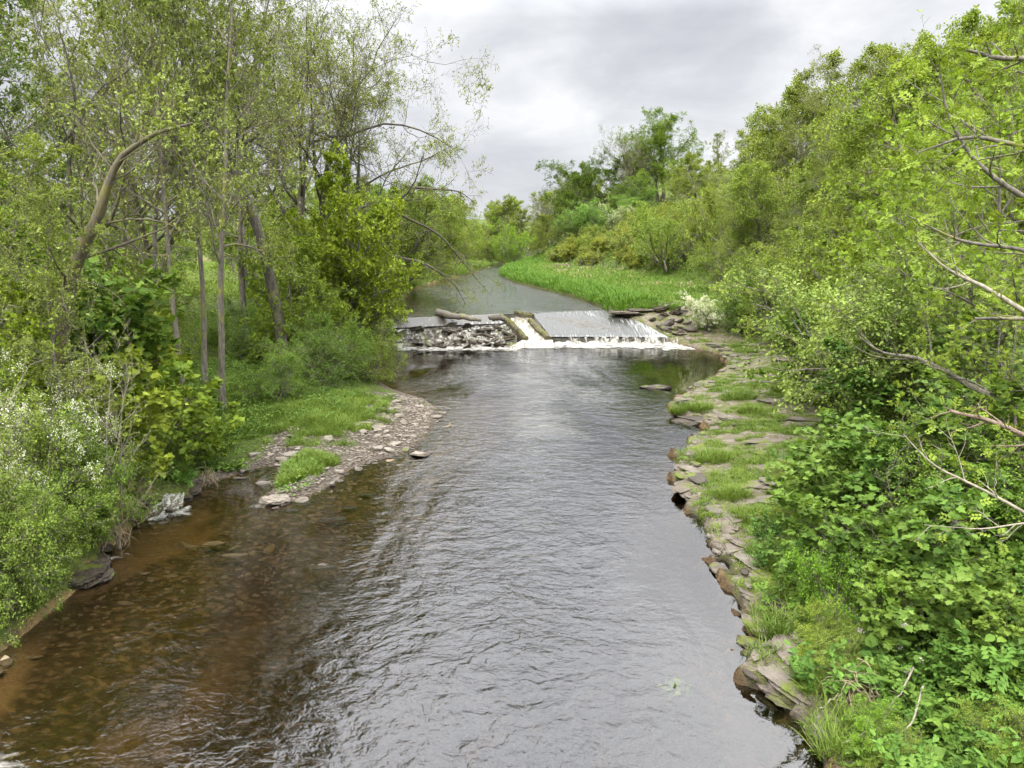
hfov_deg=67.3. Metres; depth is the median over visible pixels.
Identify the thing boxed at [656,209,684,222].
scrub bush
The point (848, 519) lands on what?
sycamore sapling
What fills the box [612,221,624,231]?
scrub bush
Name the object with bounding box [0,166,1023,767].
ground
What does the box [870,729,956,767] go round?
nettle clump
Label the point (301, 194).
broadleaf tree
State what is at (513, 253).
willow bush
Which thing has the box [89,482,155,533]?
flood debris
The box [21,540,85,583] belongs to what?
leafy bush
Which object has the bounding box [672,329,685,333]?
boulder
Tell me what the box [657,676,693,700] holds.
water weed
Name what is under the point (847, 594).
leafy bush
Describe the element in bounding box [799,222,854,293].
maple tree
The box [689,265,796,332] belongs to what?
willow bush
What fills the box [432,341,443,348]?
boulder
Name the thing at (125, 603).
stone
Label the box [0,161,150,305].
leafy tree
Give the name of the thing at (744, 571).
ledge rock
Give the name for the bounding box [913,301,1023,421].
sycamore sapling
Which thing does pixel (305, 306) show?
maple tree
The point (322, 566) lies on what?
stone
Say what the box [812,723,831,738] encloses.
ledge rock
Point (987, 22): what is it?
leafy tree
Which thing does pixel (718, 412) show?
ledge rock
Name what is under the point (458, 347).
foam
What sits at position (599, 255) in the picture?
scrub bush
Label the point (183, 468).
leafy bush
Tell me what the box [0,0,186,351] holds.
branchy tree
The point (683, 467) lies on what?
ledge rock
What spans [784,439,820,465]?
nettle clump
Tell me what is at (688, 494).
ledge rock
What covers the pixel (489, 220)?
leafy tree
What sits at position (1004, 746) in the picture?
nettle clump
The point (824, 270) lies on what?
maple tree
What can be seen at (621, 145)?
broadleaf tree
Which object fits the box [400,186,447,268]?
leafy tree
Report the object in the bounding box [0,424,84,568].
leafy bush
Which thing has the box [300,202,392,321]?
maple tree
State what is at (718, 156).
alder tree
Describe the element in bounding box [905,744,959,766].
broad leaved plant
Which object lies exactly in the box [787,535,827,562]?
nettle clump
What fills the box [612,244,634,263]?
scrub bush
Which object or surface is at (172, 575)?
stone
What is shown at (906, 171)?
overhanging branch
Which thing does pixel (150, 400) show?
sycamore sapling
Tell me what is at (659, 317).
boulder
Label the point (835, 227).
ash tree
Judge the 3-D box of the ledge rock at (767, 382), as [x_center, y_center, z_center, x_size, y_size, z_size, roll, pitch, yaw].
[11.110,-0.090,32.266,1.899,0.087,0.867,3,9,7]
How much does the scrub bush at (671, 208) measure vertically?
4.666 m
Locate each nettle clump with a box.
[195,450,223,470]
[212,415,231,438]
[219,423,240,442]
[746,507,792,541]
[748,529,801,569]
[765,496,793,513]
[767,537,822,582]
[768,441,808,473]
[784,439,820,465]
[784,632,871,700]
[785,437,804,456]
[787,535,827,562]
[793,545,840,566]
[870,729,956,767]
[893,646,960,696]
[917,643,977,690]
[920,683,1023,766]
[954,619,1023,688]
[957,731,1021,767]
[959,536,1010,564]
[960,513,1023,551]
[964,743,1023,767]
[965,590,1023,689]
[999,725,1023,767]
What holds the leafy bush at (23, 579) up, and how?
on the ground at (390, 652)
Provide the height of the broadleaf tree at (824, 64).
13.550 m
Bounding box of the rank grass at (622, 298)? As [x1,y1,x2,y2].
[488,255,681,316]
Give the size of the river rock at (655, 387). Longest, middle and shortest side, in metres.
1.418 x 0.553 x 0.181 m
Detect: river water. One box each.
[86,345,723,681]
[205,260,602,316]
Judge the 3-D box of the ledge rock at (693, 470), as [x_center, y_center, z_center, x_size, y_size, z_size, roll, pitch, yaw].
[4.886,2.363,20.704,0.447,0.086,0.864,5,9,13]
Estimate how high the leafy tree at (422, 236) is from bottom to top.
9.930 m
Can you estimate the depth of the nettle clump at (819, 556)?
14.28 m
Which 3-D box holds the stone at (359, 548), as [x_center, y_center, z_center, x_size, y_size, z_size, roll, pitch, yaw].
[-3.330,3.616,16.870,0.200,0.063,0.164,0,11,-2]
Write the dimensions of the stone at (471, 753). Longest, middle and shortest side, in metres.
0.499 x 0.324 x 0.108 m
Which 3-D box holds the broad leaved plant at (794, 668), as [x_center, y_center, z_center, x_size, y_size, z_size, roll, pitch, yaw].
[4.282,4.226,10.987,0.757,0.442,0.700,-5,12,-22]
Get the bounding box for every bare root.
[819,694,838,708]
[846,666,913,742]
[906,685,923,729]
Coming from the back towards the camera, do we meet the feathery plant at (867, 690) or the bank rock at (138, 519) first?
the bank rock at (138, 519)
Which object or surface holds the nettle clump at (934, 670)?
on the ground at (390, 652)
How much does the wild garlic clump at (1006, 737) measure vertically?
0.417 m
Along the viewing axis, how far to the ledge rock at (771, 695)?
10.95 m
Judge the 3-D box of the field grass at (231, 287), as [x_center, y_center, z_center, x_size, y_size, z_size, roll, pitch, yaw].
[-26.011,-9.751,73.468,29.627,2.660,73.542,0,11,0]
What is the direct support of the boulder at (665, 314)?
on the ground at (390, 652)
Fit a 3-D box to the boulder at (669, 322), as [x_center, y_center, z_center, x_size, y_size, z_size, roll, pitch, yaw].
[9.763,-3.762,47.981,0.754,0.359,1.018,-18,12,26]
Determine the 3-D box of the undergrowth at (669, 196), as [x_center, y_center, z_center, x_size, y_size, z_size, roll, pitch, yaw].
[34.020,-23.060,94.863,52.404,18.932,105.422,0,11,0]
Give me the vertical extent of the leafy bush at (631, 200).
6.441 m
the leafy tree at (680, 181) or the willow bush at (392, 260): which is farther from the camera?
the leafy tree at (680, 181)
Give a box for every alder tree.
[0,0,70,234]
[0,0,129,274]
[0,0,131,221]
[0,130,95,368]
[0,173,118,419]
[25,0,223,298]
[64,0,264,405]
[79,0,253,310]
[86,0,293,383]
[130,0,334,347]
[139,0,334,411]
[677,153,698,200]
[702,129,734,203]
[719,102,778,194]
[755,65,825,212]
[784,53,851,166]
[798,103,847,253]
[868,56,980,205]
[914,3,1023,205]
[967,3,1023,137]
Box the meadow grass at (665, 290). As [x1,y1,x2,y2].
[528,243,774,307]
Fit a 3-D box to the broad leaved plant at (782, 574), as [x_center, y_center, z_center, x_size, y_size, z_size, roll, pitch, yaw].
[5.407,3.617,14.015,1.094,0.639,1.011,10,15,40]
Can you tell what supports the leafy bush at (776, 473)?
on the ground at (390, 652)
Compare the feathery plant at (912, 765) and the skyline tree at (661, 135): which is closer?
the feathery plant at (912, 765)
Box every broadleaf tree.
[165,0,411,292]
[189,0,499,293]
[227,0,422,270]
[291,12,468,260]
[597,121,655,199]
[807,44,904,148]
[820,33,983,150]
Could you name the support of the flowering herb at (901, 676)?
on the ground at (390, 652)
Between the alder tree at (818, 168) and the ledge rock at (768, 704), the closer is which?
the ledge rock at (768, 704)
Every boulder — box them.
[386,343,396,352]
[395,332,406,338]
[409,326,423,330]
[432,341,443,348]
[447,321,456,326]
[468,339,476,344]
[483,332,494,339]
[494,325,505,330]
[502,330,511,335]
[502,335,514,340]
[654,307,666,312]
[654,315,664,320]
[659,312,669,316]
[660,326,669,330]
[665,319,673,325]
[669,309,681,314]
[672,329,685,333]
[682,319,691,324]
[682,327,697,332]
[684,335,690,339]
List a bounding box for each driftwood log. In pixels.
[434,309,480,321]
[488,314,504,321]
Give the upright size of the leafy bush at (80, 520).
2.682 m
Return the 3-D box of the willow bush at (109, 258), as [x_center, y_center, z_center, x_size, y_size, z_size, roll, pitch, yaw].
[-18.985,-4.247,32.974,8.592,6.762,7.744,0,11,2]
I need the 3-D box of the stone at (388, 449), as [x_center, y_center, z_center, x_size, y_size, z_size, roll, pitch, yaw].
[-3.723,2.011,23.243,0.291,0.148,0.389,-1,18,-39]
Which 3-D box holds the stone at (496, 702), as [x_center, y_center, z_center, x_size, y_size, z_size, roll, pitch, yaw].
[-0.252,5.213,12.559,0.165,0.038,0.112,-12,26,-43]
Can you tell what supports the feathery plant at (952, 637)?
on the ground at (390, 652)
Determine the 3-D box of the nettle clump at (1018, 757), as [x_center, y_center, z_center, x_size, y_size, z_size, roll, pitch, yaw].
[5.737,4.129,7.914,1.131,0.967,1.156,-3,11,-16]
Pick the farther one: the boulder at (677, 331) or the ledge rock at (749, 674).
the boulder at (677, 331)
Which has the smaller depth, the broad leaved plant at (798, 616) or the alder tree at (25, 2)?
the broad leaved plant at (798, 616)
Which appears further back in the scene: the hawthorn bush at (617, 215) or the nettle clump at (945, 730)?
the hawthorn bush at (617, 215)
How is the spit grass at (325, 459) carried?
on the ground at (390, 652)
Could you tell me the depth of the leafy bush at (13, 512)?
12.52 m
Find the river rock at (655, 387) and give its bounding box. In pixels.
[639,384,671,390]
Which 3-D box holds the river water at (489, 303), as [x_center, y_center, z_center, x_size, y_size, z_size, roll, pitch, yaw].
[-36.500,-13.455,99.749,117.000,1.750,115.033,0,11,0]
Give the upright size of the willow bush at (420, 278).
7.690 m
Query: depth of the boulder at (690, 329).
46.70 m
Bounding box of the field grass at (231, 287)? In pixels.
[81,260,418,345]
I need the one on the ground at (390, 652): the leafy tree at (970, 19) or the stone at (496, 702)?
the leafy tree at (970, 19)
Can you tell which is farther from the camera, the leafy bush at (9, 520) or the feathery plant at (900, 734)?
the leafy bush at (9, 520)
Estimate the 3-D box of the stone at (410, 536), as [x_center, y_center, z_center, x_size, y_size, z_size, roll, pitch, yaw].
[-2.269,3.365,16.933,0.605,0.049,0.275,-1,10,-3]
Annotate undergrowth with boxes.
[1,299,376,604]
[94,260,444,351]
[558,164,853,286]
[765,272,1023,766]
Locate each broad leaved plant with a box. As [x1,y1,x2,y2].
[82,511,116,523]
[777,570,839,585]
[783,608,810,620]
[788,658,824,689]
[819,610,882,651]
[843,660,931,715]
[893,742,944,766]
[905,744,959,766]
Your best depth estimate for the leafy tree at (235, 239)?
65.05 m
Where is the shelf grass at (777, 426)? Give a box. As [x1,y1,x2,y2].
[658,326,1021,760]
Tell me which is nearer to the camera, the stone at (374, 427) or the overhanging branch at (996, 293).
the overhanging branch at (996, 293)
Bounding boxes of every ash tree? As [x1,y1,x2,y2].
[798,166,961,293]
[814,74,1023,388]
[827,127,1023,350]
[855,29,1023,395]
[885,228,1023,500]
[895,0,1023,329]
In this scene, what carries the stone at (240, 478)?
on the gravel at (309, 503)
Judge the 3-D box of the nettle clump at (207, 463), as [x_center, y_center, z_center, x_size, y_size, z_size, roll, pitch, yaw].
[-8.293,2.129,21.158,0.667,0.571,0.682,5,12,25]
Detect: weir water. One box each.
[390,313,502,327]
[531,309,666,336]
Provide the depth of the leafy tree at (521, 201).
162.08 m
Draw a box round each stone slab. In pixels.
[249,493,291,505]
[409,449,430,456]
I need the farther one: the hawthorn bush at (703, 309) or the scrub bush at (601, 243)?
the scrub bush at (601, 243)
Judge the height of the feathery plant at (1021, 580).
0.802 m
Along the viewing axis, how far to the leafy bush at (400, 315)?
45.95 m
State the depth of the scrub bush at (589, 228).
116.59 m
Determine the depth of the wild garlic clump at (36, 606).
13.04 m
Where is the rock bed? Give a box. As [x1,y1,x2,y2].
[386,326,516,353]
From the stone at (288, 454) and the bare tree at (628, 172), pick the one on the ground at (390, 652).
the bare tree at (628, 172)
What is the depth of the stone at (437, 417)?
27.67 m
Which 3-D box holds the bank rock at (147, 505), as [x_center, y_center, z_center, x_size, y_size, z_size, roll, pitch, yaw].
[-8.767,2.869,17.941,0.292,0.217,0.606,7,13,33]
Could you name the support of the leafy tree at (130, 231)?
on the ground at (390, 652)
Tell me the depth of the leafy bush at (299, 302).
39.23 m
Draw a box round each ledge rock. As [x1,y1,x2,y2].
[670,459,676,463]
[672,416,703,425]
[672,480,691,492]
[673,397,688,403]
[674,464,691,470]
[674,473,683,477]
[678,486,692,497]
[683,393,691,397]
[685,449,698,456]
[685,466,700,474]
[685,472,706,484]
[690,461,700,466]
[692,438,700,444]
[692,440,707,448]
[693,380,707,384]
[701,384,715,387]
[705,504,722,516]
[709,562,728,574]
[712,410,726,414]
[715,415,733,419]
[718,517,739,533]
[721,533,731,539]
[722,370,737,374]
[722,511,744,523]
[723,543,740,555]
[727,601,739,610]
[730,538,746,546]
[731,363,743,367]
[731,506,774,519]
[732,416,769,421]
[734,553,773,574]
[735,635,764,647]
[738,587,755,600]
[739,568,748,575]
[740,480,775,489]
[741,614,767,637]
[742,438,785,443]
[742,668,757,680]
[744,581,751,588]
[747,495,777,504]
[750,568,774,579]
[751,650,759,660]
[754,380,779,383]
[754,450,771,454]
[757,398,801,404]
[757,666,811,707]
[757,684,791,709]
[757,694,778,711]
[759,477,794,486]
[761,640,772,646]
[763,596,797,626]
[766,575,784,586]
[767,357,790,360]
[771,634,812,666]
[782,416,821,421]
[788,624,809,640]
[789,422,814,426]
[793,691,812,704]
[795,716,806,721]
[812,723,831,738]
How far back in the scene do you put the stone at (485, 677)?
13.16 m
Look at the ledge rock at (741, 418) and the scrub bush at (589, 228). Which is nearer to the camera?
the ledge rock at (741, 418)
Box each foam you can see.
[148,506,189,519]
[397,346,519,350]
[517,341,685,348]
[661,347,695,349]
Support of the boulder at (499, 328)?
on the rock bed
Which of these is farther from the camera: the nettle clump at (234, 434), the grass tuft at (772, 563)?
the nettle clump at (234, 434)
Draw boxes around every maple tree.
[0,171,130,360]
[0,266,101,460]
[8,211,112,322]
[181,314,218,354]
[224,184,341,341]
[239,239,356,367]
[293,138,423,340]
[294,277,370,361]
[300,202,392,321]
[312,169,389,293]
[751,247,796,296]
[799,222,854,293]
[805,197,890,293]
[838,145,994,313]
[900,110,1023,339]
[940,155,1023,311]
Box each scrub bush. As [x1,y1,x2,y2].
[545,244,567,262]
[555,233,576,253]
[557,239,580,261]
[575,230,600,249]
[576,250,596,265]
[577,249,605,264]
[578,222,606,240]
[578,232,613,255]
[579,224,607,236]
[603,221,620,230]
[603,227,621,242]
[605,230,629,254]
[612,220,643,235]
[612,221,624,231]
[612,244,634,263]
[613,226,630,240]
[615,227,655,250]
[622,249,644,270]
[623,203,654,220]
[625,215,636,223]
[631,233,676,264]
[648,200,674,209]
[648,241,682,267]
[650,207,669,215]
[653,212,680,225]
[656,201,685,214]
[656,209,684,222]
[660,200,688,209]
[665,202,700,217]
[666,218,687,240]
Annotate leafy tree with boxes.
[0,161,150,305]
[2,206,106,253]
[66,161,192,296]
[100,205,164,254]
[101,188,197,283]
[151,214,210,265]
[183,183,295,278]
[185,214,260,261]
[188,218,250,274]
[249,167,334,271]
[257,191,297,247]
[291,187,332,234]
[306,176,399,267]
[362,183,394,223]
[371,191,439,273]
[375,179,443,279]
[381,174,475,289]
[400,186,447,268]
[427,193,474,250]
[435,195,483,264]
[453,199,486,253]
[473,199,517,242]
[480,193,550,254]
[487,196,531,249]
[515,190,569,248]
[516,223,549,256]
[527,238,546,254]
[531,212,566,248]
[540,178,586,230]
[544,220,569,244]
[547,189,584,238]
[557,167,611,218]
[568,149,660,221]
[583,170,611,205]
[609,182,630,208]
[621,168,659,203]
[658,149,729,205]
[659,160,697,196]
[666,166,699,197]
[695,160,715,192]
[704,128,781,210]
[706,159,800,265]
[715,98,811,205]
[735,72,857,215]
[762,41,910,214]
[766,151,848,261]
[788,109,925,244]
[788,151,878,271]
[800,49,1023,233]
[821,88,984,227]
[845,30,981,195]
[872,0,1023,197]
[901,14,1023,129]
[928,28,1023,201]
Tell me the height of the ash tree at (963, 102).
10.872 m
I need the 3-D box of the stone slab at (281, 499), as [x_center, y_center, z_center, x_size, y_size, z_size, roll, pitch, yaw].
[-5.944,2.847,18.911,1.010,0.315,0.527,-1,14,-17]
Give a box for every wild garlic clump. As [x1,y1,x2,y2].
[19,592,46,610]
[218,458,249,471]
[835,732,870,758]
[838,724,894,767]
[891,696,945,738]
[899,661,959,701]
[901,697,965,734]
[947,620,971,636]
[974,708,1023,752]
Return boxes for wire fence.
[570,259,616,269]
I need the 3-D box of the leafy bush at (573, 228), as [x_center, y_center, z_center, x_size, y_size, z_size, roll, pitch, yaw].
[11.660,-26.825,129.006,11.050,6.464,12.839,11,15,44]
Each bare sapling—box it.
[0,297,86,488]
[39,274,145,450]
[58,314,171,550]
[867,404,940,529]
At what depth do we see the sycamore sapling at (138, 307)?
19.84 m
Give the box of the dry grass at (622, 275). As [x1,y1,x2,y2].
[546,254,709,287]
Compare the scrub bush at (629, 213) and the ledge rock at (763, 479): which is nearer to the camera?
the ledge rock at (763, 479)
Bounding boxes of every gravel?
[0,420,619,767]
[230,393,449,511]
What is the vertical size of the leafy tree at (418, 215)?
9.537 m
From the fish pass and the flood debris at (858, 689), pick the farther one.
the fish pass
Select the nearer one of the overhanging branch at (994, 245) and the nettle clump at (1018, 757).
the nettle clump at (1018, 757)
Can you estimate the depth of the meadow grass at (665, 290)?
74.07 m
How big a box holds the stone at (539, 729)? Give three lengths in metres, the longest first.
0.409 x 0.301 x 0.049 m
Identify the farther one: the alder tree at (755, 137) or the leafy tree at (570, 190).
the leafy tree at (570, 190)
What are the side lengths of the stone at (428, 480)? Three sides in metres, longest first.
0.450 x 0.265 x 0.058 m
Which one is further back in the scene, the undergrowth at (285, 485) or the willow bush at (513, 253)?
the willow bush at (513, 253)
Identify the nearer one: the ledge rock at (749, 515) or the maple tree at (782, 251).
the ledge rock at (749, 515)
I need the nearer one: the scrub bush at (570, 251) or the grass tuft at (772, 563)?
the grass tuft at (772, 563)
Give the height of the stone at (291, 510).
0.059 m
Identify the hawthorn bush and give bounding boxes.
[0,350,127,491]
[0,380,123,567]
[599,201,635,231]
[676,289,728,332]
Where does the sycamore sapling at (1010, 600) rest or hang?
on the ground at (390, 652)
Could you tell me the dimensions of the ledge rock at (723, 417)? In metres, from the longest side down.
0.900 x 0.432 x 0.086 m
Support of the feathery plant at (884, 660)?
on the ground at (390, 652)
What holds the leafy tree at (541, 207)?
on the ground at (390, 652)
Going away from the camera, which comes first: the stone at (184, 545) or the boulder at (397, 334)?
the stone at (184, 545)
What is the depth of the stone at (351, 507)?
18.69 m
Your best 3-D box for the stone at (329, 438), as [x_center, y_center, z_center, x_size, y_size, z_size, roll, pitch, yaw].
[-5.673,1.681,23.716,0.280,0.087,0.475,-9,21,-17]
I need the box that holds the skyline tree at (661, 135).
[628,104,705,201]
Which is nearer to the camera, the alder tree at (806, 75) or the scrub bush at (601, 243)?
the alder tree at (806, 75)
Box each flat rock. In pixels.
[608,311,645,314]
[628,308,653,311]
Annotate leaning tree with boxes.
[0,51,255,424]
[112,0,297,376]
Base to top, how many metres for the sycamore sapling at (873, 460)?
2.780 m
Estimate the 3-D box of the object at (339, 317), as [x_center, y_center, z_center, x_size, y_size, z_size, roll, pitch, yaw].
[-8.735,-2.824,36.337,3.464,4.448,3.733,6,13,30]
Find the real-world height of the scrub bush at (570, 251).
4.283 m
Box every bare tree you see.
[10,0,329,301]
[521,185,564,244]
[551,176,568,237]
[616,139,657,196]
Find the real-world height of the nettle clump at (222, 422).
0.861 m
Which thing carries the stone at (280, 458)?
on the gravel at (309, 503)
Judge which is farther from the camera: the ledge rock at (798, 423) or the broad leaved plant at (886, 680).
the ledge rock at (798, 423)
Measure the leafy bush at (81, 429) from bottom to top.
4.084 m
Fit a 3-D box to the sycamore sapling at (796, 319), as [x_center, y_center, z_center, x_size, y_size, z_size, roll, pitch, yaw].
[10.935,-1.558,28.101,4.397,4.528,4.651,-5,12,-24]
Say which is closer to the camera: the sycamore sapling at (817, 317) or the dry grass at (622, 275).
the sycamore sapling at (817, 317)
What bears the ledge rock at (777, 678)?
on the ground at (390, 652)
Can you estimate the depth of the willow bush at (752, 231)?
63.40 m
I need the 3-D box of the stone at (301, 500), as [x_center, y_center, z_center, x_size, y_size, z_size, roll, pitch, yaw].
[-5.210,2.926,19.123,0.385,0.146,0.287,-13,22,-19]
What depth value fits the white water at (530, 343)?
45.07 m
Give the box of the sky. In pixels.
[0,0,1022,221]
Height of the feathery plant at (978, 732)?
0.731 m
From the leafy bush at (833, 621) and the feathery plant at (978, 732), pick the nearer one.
the feathery plant at (978, 732)
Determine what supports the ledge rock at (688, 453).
on the ground at (390, 652)
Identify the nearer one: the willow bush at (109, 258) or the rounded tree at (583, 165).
the willow bush at (109, 258)
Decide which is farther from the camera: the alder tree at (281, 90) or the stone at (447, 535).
the alder tree at (281, 90)
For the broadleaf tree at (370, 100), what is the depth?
43.62 m
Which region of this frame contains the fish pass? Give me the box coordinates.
[499,310,550,362]
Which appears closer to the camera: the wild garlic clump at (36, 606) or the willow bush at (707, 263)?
the wild garlic clump at (36, 606)
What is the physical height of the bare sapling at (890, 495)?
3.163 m
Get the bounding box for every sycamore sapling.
[0,242,183,412]
[0,258,191,414]
[1,336,188,494]
[64,353,244,468]
[74,298,193,430]
[137,397,244,468]
[743,281,836,396]
[763,437,937,553]
[768,282,842,349]
[768,481,957,637]
[771,287,860,391]
[793,406,977,506]
[806,329,934,436]
[825,397,1021,523]
[829,308,873,398]
[841,443,1023,594]
[850,503,1004,683]
[890,361,1023,491]
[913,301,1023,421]
[952,554,1023,681]
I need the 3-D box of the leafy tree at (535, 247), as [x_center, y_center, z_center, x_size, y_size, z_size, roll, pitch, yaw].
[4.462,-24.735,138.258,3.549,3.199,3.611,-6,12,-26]
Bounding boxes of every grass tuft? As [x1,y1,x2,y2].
[667,397,696,414]
[685,398,719,412]
[686,443,741,463]
[710,480,756,502]
[719,386,763,400]
[723,496,775,523]
[733,402,769,414]
[735,535,783,557]
[739,597,811,639]
[747,539,820,575]
[759,571,833,603]
[769,383,786,392]
[777,647,865,703]
[779,594,844,626]
[787,680,919,767]
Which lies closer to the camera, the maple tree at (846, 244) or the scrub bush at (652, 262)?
the maple tree at (846, 244)
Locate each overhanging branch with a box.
[835,300,1022,412]
[863,416,1023,513]
[876,182,1023,264]
[881,33,1023,199]
[891,96,1023,189]
[906,215,1023,313]
[906,497,1023,554]
[909,395,1023,457]
[945,28,1023,81]
[948,303,1023,335]
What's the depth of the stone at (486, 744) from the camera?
11.46 m
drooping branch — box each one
[391,255,477,313]
[398,212,505,306]
[405,171,487,214]
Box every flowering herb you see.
[856,620,917,669]
[885,655,929,685]
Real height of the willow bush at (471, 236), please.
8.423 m
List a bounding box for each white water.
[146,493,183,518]
[389,325,511,349]
[511,317,544,339]
[511,339,553,347]
[559,336,677,346]
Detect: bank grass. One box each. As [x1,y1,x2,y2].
[113,344,403,462]
[404,256,491,289]
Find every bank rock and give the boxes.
[68,561,115,589]
[91,553,111,567]
[99,542,112,551]
[130,516,140,522]
[138,501,149,508]
[165,508,176,512]
[184,494,192,501]
[188,485,201,494]
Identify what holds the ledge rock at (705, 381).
on the ground at (390, 652)
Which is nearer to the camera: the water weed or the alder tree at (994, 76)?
the water weed
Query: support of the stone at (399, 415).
on the gravel at (309, 503)
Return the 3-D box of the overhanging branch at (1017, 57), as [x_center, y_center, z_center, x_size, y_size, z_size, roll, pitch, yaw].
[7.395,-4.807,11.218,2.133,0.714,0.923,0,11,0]
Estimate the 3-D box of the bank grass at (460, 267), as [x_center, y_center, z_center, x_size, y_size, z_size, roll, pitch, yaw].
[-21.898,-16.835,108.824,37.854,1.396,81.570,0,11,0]
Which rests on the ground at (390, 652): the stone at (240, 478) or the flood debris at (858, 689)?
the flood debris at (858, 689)
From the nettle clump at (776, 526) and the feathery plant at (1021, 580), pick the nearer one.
the feathery plant at (1021, 580)
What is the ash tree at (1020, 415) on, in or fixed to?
on the ground at (390, 652)
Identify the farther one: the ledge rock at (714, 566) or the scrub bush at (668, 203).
the scrub bush at (668, 203)
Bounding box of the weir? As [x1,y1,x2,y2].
[382,314,667,361]
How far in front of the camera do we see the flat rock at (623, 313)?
49.40 m
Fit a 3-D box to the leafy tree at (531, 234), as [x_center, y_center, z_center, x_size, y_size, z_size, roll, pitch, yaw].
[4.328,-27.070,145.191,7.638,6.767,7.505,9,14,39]
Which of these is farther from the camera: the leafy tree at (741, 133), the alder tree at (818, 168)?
the leafy tree at (741, 133)
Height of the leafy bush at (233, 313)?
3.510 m
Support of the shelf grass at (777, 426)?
on the ground at (390, 652)
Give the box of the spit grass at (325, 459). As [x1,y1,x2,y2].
[270,445,342,487]
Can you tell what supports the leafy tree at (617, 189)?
on the ground at (390, 652)
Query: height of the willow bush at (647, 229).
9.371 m
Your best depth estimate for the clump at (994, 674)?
9.10 m
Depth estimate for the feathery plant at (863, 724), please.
9.46 m
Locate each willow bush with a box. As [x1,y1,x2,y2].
[0,207,197,300]
[330,283,408,343]
[359,240,404,297]
[385,214,445,289]
[422,218,468,275]
[451,219,479,263]
[465,224,521,269]
[487,217,537,265]
[621,186,730,271]
[679,184,781,260]
[682,158,814,261]
[686,231,765,289]
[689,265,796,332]
[709,211,888,342]
[739,229,839,319]
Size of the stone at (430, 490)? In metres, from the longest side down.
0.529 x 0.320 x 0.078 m
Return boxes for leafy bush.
[0,387,126,540]
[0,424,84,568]
[0,461,118,612]
[0,469,82,628]
[0,480,43,609]
[0,482,71,648]
[0,518,61,617]
[0,568,44,609]
[19,433,160,540]
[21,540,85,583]
[61,423,174,520]
[100,268,208,345]
[110,276,190,377]
[162,315,227,369]
[166,447,194,480]
[193,302,290,363]
[194,296,256,346]
[225,335,320,405]
[239,277,266,307]
[265,285,360,344]
[283,309,380,393]
[314,315,409,384]
[354,301,396,331]
[378,294,406,321]
[550,206,606,238]
[552,196,651,228]
[606,184,657,210]
[708,237,1006,431]
[709,283,771,334]
[732,224,1023,431]
[754,324,781,346]
[755,499,816,526]
[763,458,801,482]
[763,525,794,548]
[778,510,932,652]
[793,594,865,661]
[811,627,879,678]
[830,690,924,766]
[862,712,929,767]
[865,413,1023,552]
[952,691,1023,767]
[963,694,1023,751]
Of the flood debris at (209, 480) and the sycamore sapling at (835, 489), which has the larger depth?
the flood debris at (209, 480)
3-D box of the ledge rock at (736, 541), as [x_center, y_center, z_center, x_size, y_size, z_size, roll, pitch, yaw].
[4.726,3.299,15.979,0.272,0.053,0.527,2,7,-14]
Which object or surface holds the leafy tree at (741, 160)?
on the ground at (390, 652)
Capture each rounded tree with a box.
[534,145,618,207]
[601,112,688,200]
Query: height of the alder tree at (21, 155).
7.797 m
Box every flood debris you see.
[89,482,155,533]
[89,517,139,554]
[123,475,165,509]
[191,462,220,488]
[812,658,907,715]
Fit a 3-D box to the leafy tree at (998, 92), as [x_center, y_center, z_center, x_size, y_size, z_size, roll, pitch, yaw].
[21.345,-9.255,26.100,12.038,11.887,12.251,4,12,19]
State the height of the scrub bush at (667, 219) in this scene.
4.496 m
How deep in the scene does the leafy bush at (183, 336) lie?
30.20 m
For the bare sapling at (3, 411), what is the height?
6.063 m
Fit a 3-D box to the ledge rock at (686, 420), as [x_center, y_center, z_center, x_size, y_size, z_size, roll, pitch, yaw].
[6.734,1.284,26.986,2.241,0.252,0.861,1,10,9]
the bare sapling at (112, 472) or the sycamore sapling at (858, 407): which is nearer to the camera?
the bare sapling at (112, 472)
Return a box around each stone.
[0,655,14,667]
[118,601,133,605]
[147,575,153,581]
[166,574,177,577]
[178,541,195,549]
[202,541,224,545]
[220,553,247,557]
[228,544,239,550]
[232,477,248,480]
[239,468,250,472]
[255,481,271,486]
[263,544,275,553]
[274,456,287,460]
[283,451,297,457]
[285,509,300,511]
[295,497,309,503]
[310,563,336,569]
[320,581,326,586]
[323,516,346,521]
[324,435,332,441]
[325,481,335,486]
[334,469,344,474]
[341,505,356,509]
[355,467,363,471]
[356,546,364,550]
[357,493,378,495]
[372,425,382,430]
[373,445,382,450]
[383,447,393,452]
[389,441,401,445]
[395,413,403,417]
[396,534,419,538]
[415,515,428,521]
[424,477,436,482]
[425,488,437,492]
[425,544,434,551]
[426,479,438,484]
[433,415,441,418]
[443,532,453,537]
[447,520,457,525]
[460,742,482,764]
[478,737,493,754]
[481,675,490,680]
[485,762,495,767]
[492,699,500,705]
[517,720,530,726]
[520,701,529,708]
[528,723,549,735]
[535,611,554,621]
[591,758,608,767]
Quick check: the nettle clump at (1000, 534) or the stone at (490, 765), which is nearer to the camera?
the stone at (490, 765)
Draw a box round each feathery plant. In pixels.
[165,466,199,486]
[753,568,826,610]
[839,655,910,701]
[842,636,977,723]
[858,661,960,734]
[868,615,938,662]
[884,709,970,765]
[899,752,1000,767]
[909,730,1005,767]
[913,608,988,668]
[929,624,1023,702]
[945,642,1023,721]
[948,723,1022,767]
[954,701,1023,767]
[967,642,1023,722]
[987,616,1022,657]
[1001,615,1023,686]
[1011,565,1023,594]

